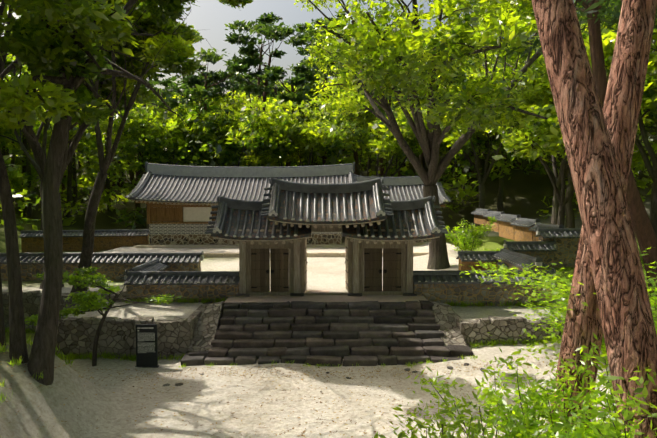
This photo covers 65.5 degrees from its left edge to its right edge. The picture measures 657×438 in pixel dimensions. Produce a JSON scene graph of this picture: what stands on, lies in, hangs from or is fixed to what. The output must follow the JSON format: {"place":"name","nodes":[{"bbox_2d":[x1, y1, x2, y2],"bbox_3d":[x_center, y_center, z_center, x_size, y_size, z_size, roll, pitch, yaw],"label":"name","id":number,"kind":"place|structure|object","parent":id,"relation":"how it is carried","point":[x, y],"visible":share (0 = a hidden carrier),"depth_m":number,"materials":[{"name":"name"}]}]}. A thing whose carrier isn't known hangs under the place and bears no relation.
{"place":"outdoors","nodes":[
{"label":"outdoors","id":0,"kind":"place"},
{"bbox_2d":[2,235,467,292],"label":"courtyard ground","id":1,"kind":"structure","parent":0,"point":[325,273],"depth_m":28.24,"materials":[{"name":"beige sand"}]},
{"bbox_2d":[0,4,89,288],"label":"zelkova wood","id":2,"kind":"object","parent":1,"relation":"on","point":[32,138],"visible":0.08,"depth_m":22.13,"materials":[{"name":"brown plant"}]},
{"bbox_2d":[3,4,190,112],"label":"zelkova leaves","id":3,"kind":"object","parent":2,"relation":"attached to","point":[104,93],"visible":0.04,"depth_m":22.16,"materials":[{"name":"green plant"}]},
{"bbox_2d":[0,259,200,280],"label":"stone wall","id":4,"kind":"structure","parent":1,"relation":"on","point":[113,272],"depth_m":24.47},
{"bbox_2d":[0,251,203,263],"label":"wall roof tiles","id":5,"kind":"object","parent":4,"relation":"on","point":[140,257],"depth_m":24.51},
{"bbox_2d":[4,255,203,261],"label":"wall tile ends","id":6,"kind":"object","parent":5,"relation":"on","point":[202,256],"depth_m":24.20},
{"bbox_2d":[14,1,240,292],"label":"zelkova wood","id":7,"kind":"object","parent":1,"relation":"on","point":[90,221],"visible":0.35,"depth_m":20.35,"materials":[{"name":"brown plant"}]},
{"bbox_2d":[52,0,252,104],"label":"zelkova leaves","id":8,"kind":"object","parent":7,"relation":"attached to","point":[165,15],"visible":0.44,"depth_m":19.03,"materials":[{"name":"green plant"}]},
{"bbox_2d":[120,258,168,278],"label":"wall cap tiles","id":9,"kind":"object","parent":1,"relation":"on","point":[154,265],"depth_m":22.77,"materials":[{"name":"grey tile"}]},
{"bbox_2d":[128,285,238,303],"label":"wall","id":10,"kind":"structure","parent":1,"relation":"on","point":[210,292],"depth_m":20.59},
{"bbox_2d":[124,275,234,282],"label":"wall tile ends","id":11,"kind":"object","parent":10,"relation":"on","point":[125,277],"depth_m":20.30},
{"bbox_2d":[124,270,239,284],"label":"wall roof tiles","id":12,"kind":"object","parent":10,"relation":"on","point":[181,277],"depth_m":20.62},
{"bbox_2d":[203,252,428,257],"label":"terrace curb stones","id":13,"kind":"object","parent":1,"relation":"on","point":[309,254],"visible":0.21,"depth_m":33.92,"materials":[{"name":"grey stone"}]},
{"bbox_2d":[224,290,427,302],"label":"stone platform","id":14,"kind":"structure","parent":1,"relation":"on","point":[332,298],"depth_m":20.23,"materials":[{"name":"grey stone"}]},
{"bbox_2d":[235,292,416,296],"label":"column base stones","id":15,"kind":"object","parent":14,"relation":"on","point":[302,294],"visible":0.5,"depth_m":20.72,"materials":[{"name":"grey stone"}]},
{"bbox_2d":[343,237,425,245],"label":"roof beam","id":16,"kind":"structure","parent":1,"relation":"on","point":[417,243],"depth_m":39.57,"materials":[{"name":"brown wood"}]},
{"bbox_2d":[383,184,448,204],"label":"tiled roof","id":17,"kind":"structure","parent":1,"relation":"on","point":[403,197],"depth_m":41.74,"materials":[{"name":"grey tile"}]},
{"bbox_2d":[382,182,450,202],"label":"hall roof tiles","id":18,"kind":"object","parent":17,"relation":"on","point":[442,195],"visible":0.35,"depth_m":41.55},
{"bbox_2d":[444,216,496,251],"bbox_3d":[8.124,1.068,29.716,3.698,2.580,3.341,0,3,-1],"label":"court shrub","id":19,"kind":"object","parent":1,"relation":"on","point":[468,243],"depth_m":29.25,"materials":[{"name":"green plant"}]},
{"bbox_2d":[459,258,497,269],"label":"low wall","id":20,"kind":"structure","parent":1,"relation":"on","point":[464,265],"depth_m":25.84,"materials":[{"name":"stone"}]},
{"bbox_2d":[493,248,549,268],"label":"wall cap tiles","id":21,"kind":"object","parent":1,"relation":"on","point":[516,258],"depth_m":23.10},
{"bbox_2d":[498,257,541,266],"bbox_3d":[8.816,1.841,23.549,1.111,0.226,4.153,0,3,-1],"label":"lime wall cap","id":22,"kind":"object","parent":21,"relation":"on","point":[538,263],"depth_m":21.48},
{"bbox_2d":[125,170,356,203],"bbox_3d":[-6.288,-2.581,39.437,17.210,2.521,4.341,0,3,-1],"label":"lecture hall roof tiles","id":23,"kind":"object","parent":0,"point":[138,188],"visible":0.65,"depth_m":40.02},
{"bbox_2d":[129,194,215,201],"bbox_3d":[-6.286,-2.400,39.337,17.218,2.208,4.133,0,3,-1],"label":"roof eave","id":24,"kind":"object","parent":23,"relation":"attached to","point":[168,200],"visible":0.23,"depth_m":37.20,"materials":[{"name":"grey tile"}]},
{"bbox_2d":[218,198,267,210],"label":"roof ridge","id":25,"kind":"structure","parent":0,"point":[245,206],"depth_m":20.62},
{"bbox_2d":[217,196,268,202],"bbox_3d":[-2.582,-0.785,20.751,3.853,0.316,0.325,0,3,-1],"label":"roof ridge cap","id":26,"kind":"object","parent":25,"relation":"on","point":[236,200],"visible":0.48,"depth_m":20.65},
{"bbox_2d":[147,164,352,176],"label":"roof ridge","id":27,"kind":"structure","parent":0,"point":[249,172],"depth_m":41.42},
{"bbox_2d":[145,162,354,171],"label":"roof ridge cap","id":28,"kind":"object","parent":27,"relation":"on","point":[146,163],"visible":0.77,"depth_m":41.45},
{"bbox_2d":[104,246,428,252],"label":"yard ground","id":29,"kind":"structure","parent":0,"point":[310,249],"depth_m":36.30,"materials":[{"name":"beige sand"}]},
{"bbox_2d":[0,0,579,93],"label":"sky","id":30,"kind":"structure","parent":0,"point":[210,19],"materials":[{"name":"white"}]},
{"bbox_2d":[271,180,381,192],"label":"roof ridge","id":31,"kind":"structure","parent":0,"point":[325,189],"depth_m":20.66,"materials":[{"name":"grey tile"}]},
{"bbox_2d":[269,178,383,185],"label":"roof ridge","id":32,"kind":"structure","parent":31,"relation":"on","point":[333,184],"depth_m":20.70,"materials":[{"name":"grey tile"}]},
{"bbox_2d":[269,219,384,227],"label":"gate roof rafters","id":33,"kind":"object","parent":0,"point":[323,225],"visible":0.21,"depth_m":19.38,"materials":[{"name":"brown wood"}]},
{"bbox_2d":[261,183,392,223],"bbox_3d":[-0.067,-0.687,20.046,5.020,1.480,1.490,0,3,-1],"label":"gate roof tiles","id":34,"kind":"object","parent":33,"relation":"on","point":[377,193],"visible":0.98,"depth_m":20.11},
{"bbox_2d":[262,204,392,221],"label":"eave tile ends","id":35,"kind":"object","parent":34,"relation":"attached to","point":[330,220],"visible":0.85,"depth_m":19.35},
{"bbox_2d":[0,122,656,437],"bbox_3d":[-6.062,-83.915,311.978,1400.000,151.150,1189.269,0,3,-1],"label":"terrain","id":36,"kind":"structure","parent":0,"point":[106,411],"depth_m":14.10,"materials":[{"name":"beige sand"}]},
{"bbox_2d":[0,0,28,363],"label":"zelkova wood","id":37,"kind":"object","parent":36,"relation":"on","point":[17,342],"visible":0.88,"depth_m":11.83,"materials":[{"name":"brown wood"}]},
{"bbox_2d":[0,3,42,85],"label":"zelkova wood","id":38,"kind":"object","parent":36,"relation":"on","point":[11,53],"visible":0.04,"depth_m":17.58,"materials":[{"name":"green plant"}]},
{"bbox_2d":[0,8,65,345],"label":"tree","id":39,"kind":"object","parent":36,"relation":"on","point":[7,70],"visible":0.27,"depth_m":13.42,"materials":[{"name":"brown plant"}]},
{"bbox_2d":[0,1,65,73],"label":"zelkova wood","id":40,"kind":"object","parent":36,"relation":"on","point":[2,64],"visible":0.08,"depth_m":14.57,"materials":[{"name":"brown plant"}]},
{"bbox_2d":[2,290,127,331],"bbox_3d":[-12.297,3.901,20.872,8.629,1.945,0.678,0,3,-1],"label":"retaining rubble","id":41,"kind":"object","parent":36,"relation":"on","point":[31,301],"visible":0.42,"depth_m":20.61,"materials":[{"name":"grey stone"}]},
{"bbox_2d":[21,234,148,252],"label":"wall","id":42,"kind":"structure","parent":36,"relation":"on","point":[36,244],"depth_m":38.07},
{"bbox_2d":[19,229,149,237],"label":"wall cap tiles","id":43,"kind":"object","parent":42,"relation":"on","point":[78,233],"depth_m":38.02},
{"bbox_2d":[0,0,186,385],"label":"tree","id":44,"kind":"object","parent":36,"relation":"on","point":[28,41],"depth_m":11.34,"materials":[{"name":"plant"}]},
{"bbox_2d":[24,266,180,365],"bbox_3d":[-7.444,3.194,17.001,5.211,3.467,3.179,-2,3,-31],"label":"tree","id":45,"kind":"object","parent":36,"relation":"on","point":[92,298],"depth_m":16.19,"materials":[{"name":"green plant"}]},
{"bbox_2d":[34,302,209,358],"bbox_3d":[-7.356,4.105,19.253,5.215,1.681,4.032,0,3,-1],"label":"terrace rubble","id":46,"kind":"object","parent":36,"relation":"on","point":[117,335],"visible":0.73,"depth_m":17.32,"materials":[{"name":"grey stone"}]},
{"bbox_2d":[61,302,201,319],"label":"ground","id":47,"kind":"structure","parent":46,"relation":"on","point":[164,311],"depth_m":18.95,"materials":[{"name":"beige sand"}]},
{"bbox_2d":[135,324,158,367],"bbox_3d":[-5.918,4.135,16.643,0.740,1.420,0.160,0,3,-1],"label":"information sign","id":48,"kind":"object","parent":36,"relation":"on","point":[147,359],"visible":0.71,"depth_m":16.60,"materials":[{"name":"black metal"}]},
{"bbox_2d":[137,327,154,350],"bbox_3d":[-5.917,3.937,16.587,0.560,0.835,0.004,0,3,-1],"label":"sign text","id":49,"kind":"object","parent":48,"relation":"attached to","point":[147,344],"visible":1,"depth_m":16.59},
{"bbox_2d":[133,237,344,247],"bbox_3d":[-6.327,2.036,41.525,16.150,0.450,7.800,0,3,-1],"label":"stone base","id":50,"kind":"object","parent":36,"relation":"on","point":[225,246],"depth_m":37.76,"materials":[{"name":"grey stone"}]},
{"bbox_2d":[149,234,341,244],"bbox_3d":[-6.333,1.413,41.797,14.550,0.780,6.000,0,3,-1],"label":"lecture hall stone base","id":51,"kind":"object","parent":50,"relation":"on","point":[179,239],"visible":0.43,"depth_m":38.73,"materials":[{"name":"grey stone"}]},
{"bbox_2d":[149,224,341,233],"bbox_3d":[-6.333,0.624,41.763,14.530,0.800,5.980,0,3,-1],"label":"lecture hall brick band","id":52,"kind":"object","parent":51,"relation":"on","point":[177,228],"visible":0.29,"depth_m":38.68,"materials":[{"name":"grey brick"}]},
{"bbox_2d":[145,203,217,223],"bbox_3d":[-6.331,-0.796,41.634,15.050,2.050,6.130,0,3,-1],"label":"lecture hall timber frame","id":53,"kind":"object","parent":52,"relation":"on","point":[156,205],"visible":0.42,"depth_m":38.50,"materials":[{"name":"brown wood"}]},
{"bbox_2d":[129,199,216,205],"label":"lecture hall roof rafters","id":54,"kind":"object","parent":53,"relation":"on","point":[207,204],"visible":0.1,"depth_m":37.30,"materials":[{"name":"brown wood"}]},
{"bbox_2d":[151,207,216,221],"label":"wooden doors","id":55,"kind":"structure","parent":53,"relation":"in","point":[161,214],"depth_m":38.59,"materials":[{"name":"brown wood"}]},
{"bbox_2d":[183,207,211,221],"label":"lecture hall plaster panels","id":56,"kind":"object","parent":53,"relation":"in","point":[196,214],"visible":0.15,"depth_m":38.67,"materials":[{"name":"beige paint"}]},
{"bbox_2d":[224,298,379,336],"bbox_3d":[-0.079,4.000,20.844,7.900,1.738,2.500,0,3,-1],"label":"gate platform","id":57,"kind":"object","parent":36,"relation":"on","point":[240,303],"visible":0.07,"depth_m":19.52,"materials":[{"name":"grey stone"}]},
{"bbox_2d":[0,345,617,437],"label":"fallen leaves","id":58,"kind":"object","parent":36,"relation":"on","point":[317,375],"visible":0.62,"depth_m":14.57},
{"bbox_2d":[0,248,649,403],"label":"grass tufts","id":59,"kind":"object","parent":36,"relation":"on","point":[108,355],"visible":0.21,"depth_m":17.86,"materials":[{"name":"green plant"}]},
{"bbox_2d":[239,225,412,295],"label":"gate frame","id":60,"kind":"structure","parent":36,"relation":"on","point":[296,266],"depth_m":20.84,"materials":[{"name":"brown wood"}]},
{"bbox_2d":[251,248,400,291],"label":"wooden doors","id":61,"kind":"structure","parent":60,"relation":"attached to","point":[263,279],"depth_m":20.89,"materials":[{"name":"brown wood"}]},
{"bbox_2d":[251,238,400,287],"bbox_3d":[-0.092,1.778,21.371,6.142,2.049,1.042,0,3,-1],"label":"door hardware","id":62,"kind":"object","parent":61,"relation":"attached to","point":[380,271],"visible":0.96,"depth_m":20.90,"materials":[{"name":"black metal"}]},
{"bbox_2d":[304,238,348,291],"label":"gate centre door leaves","id":63,"kind":"object","parent":60,"relation":"attached to","point":[346,263],"visible":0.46,"depth_m":21.31,"materials":[{"name":"brown wood"}]},
{"bbox_2d":[238,229,414,231],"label":"gate purlins","id":64,"kind":"object","parent":60,"relation":"on","point":[277,230],"depth_m":19.93,"materials":[{"name":"brown wood"}]},
{"bbox_2d":[213,237,308,244],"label":"gate roof rafters","id":65,"kind":"object","parent":64,"relation":"on","point":[260,241],"visible":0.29,"depth_m":19.42,"materials":[{"name":"brown wood"}]},
{"bbox_2d":[211,208,311,239],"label":"roof tiles","id":66,"kind":"object","parent":65,"relation":"on","point":[304,231],"visible":0.25,"depth_m":19.81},
{"bbox_2d":[205,201,297,236],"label":"gate roof tiles","id":67,"kind":"object","parent":66,"relation":"on","point":[221,216],"visible":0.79,"depth_m":20.01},
{"bbox_2d":[211,206,296,237],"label":"eave tile ends","id":68,"kind":"object","parent":67,"relation":"attached to","point":[220,231],"visible":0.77,"depth_m":19.38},
{"bbox_2d":[345,236,439,243],"bbox_3d":[2.429,0.278,20.276,3.600,1.335,1.650,0,3,-1],"label":"roof eave","id":69,"kind":"object","parent":64,"relation":"on","point":[390,241],"visible":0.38,"depth_m":19.51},
{"bbox_2d":[342,208,441,239],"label":"roof tiles","id":70,"kind":"object","parent":69,"relation":"on","point":[351,231],"visible":0.25,"depth_m":19.90,"materials":[{"name":"grey tile"}]},
{"bbox_2d":[356,201,447,236],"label":"gate roof tiles","id":71,"kind":"object","parent":70,"relation":"on","point":[431,217],"visible":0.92,"depth_m":20.13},
{"bbox_2d":[357,227,439,237],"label":"roof eave tiles","id":72,"kind":"object","parent":71,"relation":"attached to","point":[432,231],"visible":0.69,"depth_m":19.50,"materials":[{"name":"grey tile"}]},
{"bbox_2d":[187,300,465,350],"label":"stair side wall","id":73,"kind":"structure","parent":36,"relation":"on","point":[208,326],"depth_m":18.40,"materials":[{"name":"grey stone"}]},
{"bbox_2d":[180,300,473,365],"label":"stone stairs","id":74,"kind":"structure","parent":36,"relation":"on","point":[396,333],"depth_m":17.82,"materials":[{"name":"grey stone"}]},
{"bbox_2d":[0,4,656,237],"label":"forest","id":75,"kind":"object","parent":36,"relation":"on","point":[241,124],"depth_m":49.36,"materials":[{"name":"green plant"}]},
{"bbox_2d":[163,363,510,385],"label":"loose stones","id":76,"kind":"object","parent":36,"relation":"on","point":[406,369],"visible":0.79,"depth_m":15.91,"materials":[{"name":"grey stone"}]},
{"bbox_2d":[61,4,652,213],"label":"forest pine","id":77,"kind":"object","parent":36,"relation":"on","point":[264,27],"depth_m":55.66,"materials":[{"name":"green plant"}]},
{"bbox_2d":[294,0,655,269],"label":"zelkova","id":78,"kind":"object","parent":36,"relation":"on","point":[496,15],"depth_m":19.47,"materials":[{"name":"green plant"}]},
{"bbox_2d":[474,214,485,225],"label":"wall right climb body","id":79,"kind":"object","parent":36,"relation":"on","point":[480,219],"visible":0.43,"depth_m":41.86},
{"bbox_2d":[471,208,491,214],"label":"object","id":80,"kind":"structure","parent":79,"relation":"on","point":[477,211],"depth_m":41.27,"materials":[{"name":"grey tile"}]},
{"bbox_2d":[413,281,552,305],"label":"stone wall","id":81,"kind":"structure","parent":36,"relation":"on","point":[465,293],"depth_m":20.84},
{"bbox_2d":[418,274,555,281],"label":"tiles","id":82,"kind":"object","parent":81,"relation":"on","point":[485,281],"depth_m":20.53,"materials":[{"name":"grey tile"}]},
{"bbox_2d":[413,268,555,283],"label":"wall roof tiles","id":83,"kind":"object","parent":82,"relation":"on","point":[443,276],"depth_m":20.84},
{"bbox_2d":[486,217,498,231],"bbox_3d":[12.582,0.349,38.480,0.640,1.080,3.120,0,3,-1],"label":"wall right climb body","id":84,"kind":"object","parent":36,"relation":"on","point":[496,228],"visible":0.29,"depth_m":37.89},
{"bbox_2d":[483,211,504,217],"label":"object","id":85,"kind":"structure","parent":84,"relation":"on","point":[495,214],"depth_m":38.13,"materials":[{"name":"white stone"}]},
{"bbox_2d":[499,220,515,239],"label":"wall","id":86,"kind":"structure","parent":36,"relation":"on","point":[506,229],"depth_m":35.20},
{"bbox_2d":[374,333,656,437],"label":"shrub","id":87,"kind":"object","parent":36,"relation":"on","point":[535,427],"depth_m":7.25,"materials":[{"name":"green plant"}]},
{"bbox_2d":[497,261,542,269],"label":"wall","id":88,"kind":"structure","parent":36,"relation":"on","point":[531,268],"depth_m":22.92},
{"bbox_2d":[514,225,534,240],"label":"wall","id":89,"kind":"structure","parent":36,"relation":"on","point":[521,233],"depth_m":32.16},
{"bbox_2d":[453,302,603,346],"bbox_3d":[7.244,4.176,19.795,5.200,1.491,3.549,0,3,-1],"label":"terrace rubble","id":90,"kind":"object","parent":36,"relation":"on","point":[475,331],"visible":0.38,"depth_m":18.09,"materials":[{"name":"grey stone"}]},
{"bbox_2d":[452,302,566,319],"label":"terrace ground","id":91,"kind":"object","parent":90,"relation":"on","point":[470,312],"depth_m":19.84,"materials":[{"name":"beige sand"}]},
{"bbox_2d":[506,248,553,267],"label":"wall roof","id":92,"kind":"structure","parent":36,"relation":"on","point":[547,257],"depth_m":25.89,"materials":[{"name":"tile"}]},
{"bbox_2d":[503,244,555,249],"bbox_3d":[10.289,1.407,26.116,2.610,0.226,1.111,0,3,-1],"label":"lime wall cap","id":93,"kind":"object","parent":92,"relation":"on","point":[504,245],"depth_m":25.96,"materials":[{"name":"white paint"}]},
{"bbox_2d":[504,240,556,251],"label":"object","id":94,"kind":"structure","parent":92,"relation":"on","point":[528,245],"depth_m":25.94,"materials":[{"name":"grey tile"}]},
{"bbox_2d":[533,231,537,240],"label":"wall","id":95,"kind":"structure","parent":36,"relation":"on","point":[534,237],"depth_m":30.21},
{"bbox_2d":[459,247,656,374],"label":"shrub","id":96,"kind":"object","parent":36,"relation":"on","point":[560,308],"depth_m":10.23,"materials":[{"name":"green plant"}]},
{"bbox_2d":[538,235,579,267],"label":"stone wall","id":97,"kind":"structure","parent":36,"relation":"on","point":[565,253],"depth_m":26.31,"materials":[{"name":"stone"}]},
{"bbox_2d":[535,227,580,237],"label":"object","id":98,"kind":"structure","parent":97,"relation":"on","point":[559,232],"depth_m":26.36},
{"bbox_2d":[536,231,579,236],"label":"lime wall","id":99,"kind":"structure","parent":97,"relation":"on","point":[537,232],"depth_m":26.19,"materials":[{"name":"white paint"}]},
{"bbox_2d":[495,0,656,58],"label":"foliage","id":100,"kind":"object","parent":36,"relation":"on","point":[603,10],"visible":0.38,"depth_m":17.26,"materials":[{"name":"green plant"}]},
{"bbox_2d":[529,0,656,308],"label":"pine trunk","id":101,"kind":"object","parent":36,"relation":"on","point":[644,231],"visible":0.52,"depth_m":16.82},
{"bbox_2d":[532,0,656,437],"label":"pine trunks","id":102,"kind":"object","parent":36,"relation":"on","point":[599,143],"visible":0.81,"depth_m":6.26,"materials":[{"name":"brown plant"}]},
{"bbox_2d":[357,177,423,184],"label":"roof ridge","id":103,"kind":"structure","parent":0,"point":[404,181],"depth_m":42.70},
{"bbox_2d":[357,175,438,180],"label":"roof ridge","id":104,"kind":"structure","parent":103,"relation":"on","point":[388,177],"depth_m":42.72,"materials":[{"name":"grey tile"}]},
{"bbox_2d":[385,198,433,209],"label":"roof ridge","id":105,"kind":"structure","parent":0,"point":[408,205],"depth_m":20.76,"materials":[{"name":"grey tile"}]},
{"bbox_2d":[384,196,435,202],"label":"roof ridge","id":106,"kind":"structure","parent":105,"relation":"on","point":[415,200],"depth_m":20.79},
{"bbox_2d":[495,214,520,222],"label":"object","id":107,"kind":"structure","parent":0,"point":[508,217],"depth_m":34.73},
{"bbox_2d":[510,218,539,227],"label":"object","id":108,"kind":"structure","parent":0,"point":[524,222],"depth_m":31.66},
{"bbox_2d":[529,223,563,231],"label":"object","id":109,"kind":"structure","parent":0,"point":[541,225],"depth_m":29.11,"materials":[{"name":"grey tile"}]},
{"bbox_3d":[8.042,1.908,26.092,2.505,0.227,1.111,0,3,-1],"label":"lime wall cap","id":110,"kind":"object","parent":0,"visible":0},
{"bbox_2d":[456,251,499,261],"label":"wall tiles","id":111,"kind":"object","parent":110,"relation":"on","point":[474,255],"depth_m":25.90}
]}

